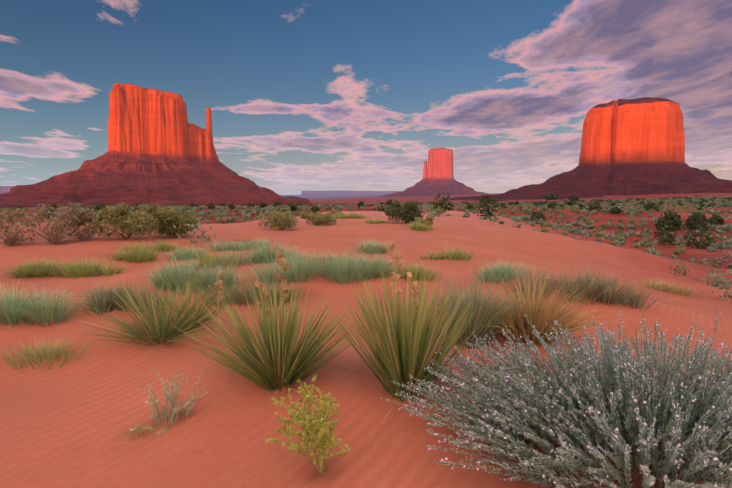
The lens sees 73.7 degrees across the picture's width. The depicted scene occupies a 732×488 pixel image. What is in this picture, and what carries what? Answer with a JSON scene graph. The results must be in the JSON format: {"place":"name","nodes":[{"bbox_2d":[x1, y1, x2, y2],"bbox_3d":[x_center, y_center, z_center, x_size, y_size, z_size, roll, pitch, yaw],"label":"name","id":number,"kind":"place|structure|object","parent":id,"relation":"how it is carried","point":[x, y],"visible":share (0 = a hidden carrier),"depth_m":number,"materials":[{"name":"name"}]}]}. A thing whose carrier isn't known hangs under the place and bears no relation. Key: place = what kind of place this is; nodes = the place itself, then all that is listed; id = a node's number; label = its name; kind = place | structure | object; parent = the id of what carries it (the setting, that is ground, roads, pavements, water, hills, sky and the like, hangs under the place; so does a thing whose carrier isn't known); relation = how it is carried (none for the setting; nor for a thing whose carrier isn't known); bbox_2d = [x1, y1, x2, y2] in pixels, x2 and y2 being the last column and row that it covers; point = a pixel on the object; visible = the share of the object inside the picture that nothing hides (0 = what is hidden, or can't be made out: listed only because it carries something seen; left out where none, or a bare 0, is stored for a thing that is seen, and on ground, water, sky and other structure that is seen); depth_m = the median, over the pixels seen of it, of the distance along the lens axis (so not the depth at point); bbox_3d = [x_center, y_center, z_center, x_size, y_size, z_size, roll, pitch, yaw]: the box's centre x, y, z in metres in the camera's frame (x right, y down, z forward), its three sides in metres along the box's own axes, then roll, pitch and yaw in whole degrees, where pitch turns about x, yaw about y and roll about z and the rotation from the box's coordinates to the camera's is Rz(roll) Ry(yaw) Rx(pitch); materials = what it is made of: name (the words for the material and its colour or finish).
{"place":"outdoors","nodes":[
{"label":"outdoors","id":0,"kind":"place"},
{"bbox_2d":[0,186,13,193],"bbox_3d":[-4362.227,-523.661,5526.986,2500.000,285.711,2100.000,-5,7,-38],"label":"mesa","id":1,"kind":"structure","parent":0,"point":[4,189],"depth_m":5360.22,"materials":[{"name":"purple stone"}]},
{"bbox_2d":[300,191,399,196],"bbox_3d":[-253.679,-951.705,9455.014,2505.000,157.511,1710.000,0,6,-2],"label":"mesa","id":2,"kind":"structure","parent":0,"point":[327,193],"depth_m":8952.41,"materials":[{"name":"purple stone"}]},
{"bbox_2d":[0,193,731,487],"bbox_3d":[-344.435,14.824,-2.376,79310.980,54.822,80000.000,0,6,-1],"label":"desert ground","id":3,"kind":"structure","parent":0,"point":[67,424],"depth_m":3.96,"materials":[{"name":"sand"}]},
{"bbox_2d":[0,83,309,208],"bbox_3d":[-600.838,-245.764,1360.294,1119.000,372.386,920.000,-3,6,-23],"label":"butte","id":4,"kind":"object","parent":3,"relation":"on","point":[161,150],"visible":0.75,"depth_m":1264.96,"materials":[{"name":"red stone"}]},
{"bbox_2d":[0,200,443,245],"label":"bushes","id":5,"kind":"object","parent":3,"relation":"on","point":[166,219],"visible":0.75,"depth_m":12.60,"materials":[{"name":"green plant"}]},
{"bbox_2d":[265,374,350,473],"bbox_3d":[-0.249,0.929,2.442,0.382,0.494,0.457,2,6,21],"label":"small shrub","id":6,"kind":"object","parent":3,"relation":"on","point":[317,429],"visible":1,"depth_m":2.42,"materials":[{"name":"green plant"}]},
{"bbox_2d":[64,241,623,423],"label":"yucca plants","id":7,"kind":"object","parent":3,"relation":"on","point":[277,368],"visible":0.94,"depth_m":3.32,"materials":[{"name":"green plant"}]},
{"bbox_2d":[0,212,704,443],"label":"grass clumps","id":8,"kind":"object","parent":3,"relation":"on","point":[12,311],"visible":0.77,"depth_m":6.89,"materials":[{"name":"green plant"}]},
{"bbox_2d":[0,192,731,300],"bbox_3d":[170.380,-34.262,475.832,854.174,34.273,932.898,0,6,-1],"label":"desert scrub bushes","id":9,"kind":"object","parent":3,"relation":"on","point":[670,221],"visible":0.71,"depth_m":88.76,"materials":[{"name":"green plant"}]},
{"bbox_2d":[130,304,731,487],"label":"sage brush","id":10,"kind":"object","parent":3,"relation":"on","point":[674,402],"visible":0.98,"depth_m":2.48,"materials":[{"name":"grey plant"}]},
{"bbox_2d":[380,148,489,196],"bbox_3d":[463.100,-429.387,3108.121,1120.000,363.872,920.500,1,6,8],"label":"butte","id":11,"kind":"object","parent":3,"relation":"on","point":[438,176],"visible":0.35,"depth_m":3043.61,"materials":[{"name":"red stone"}]},
{"bbox_2d":[446,97,731,200],"bbox_3d":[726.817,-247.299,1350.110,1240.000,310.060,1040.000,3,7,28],"label":"butte","id":12,"kind":"object","parent":3,"relation":"on","point":[635,146],"visible":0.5,"depth_m":1254.15,"materials":[{"name":"red stone"}]},
{"bbox_2d":[0,0,731,194],"label":"sky","id":13,"kind":"structure","parent":0,"point":[301,95],"materials":[{"name":"blue"}]}
]}

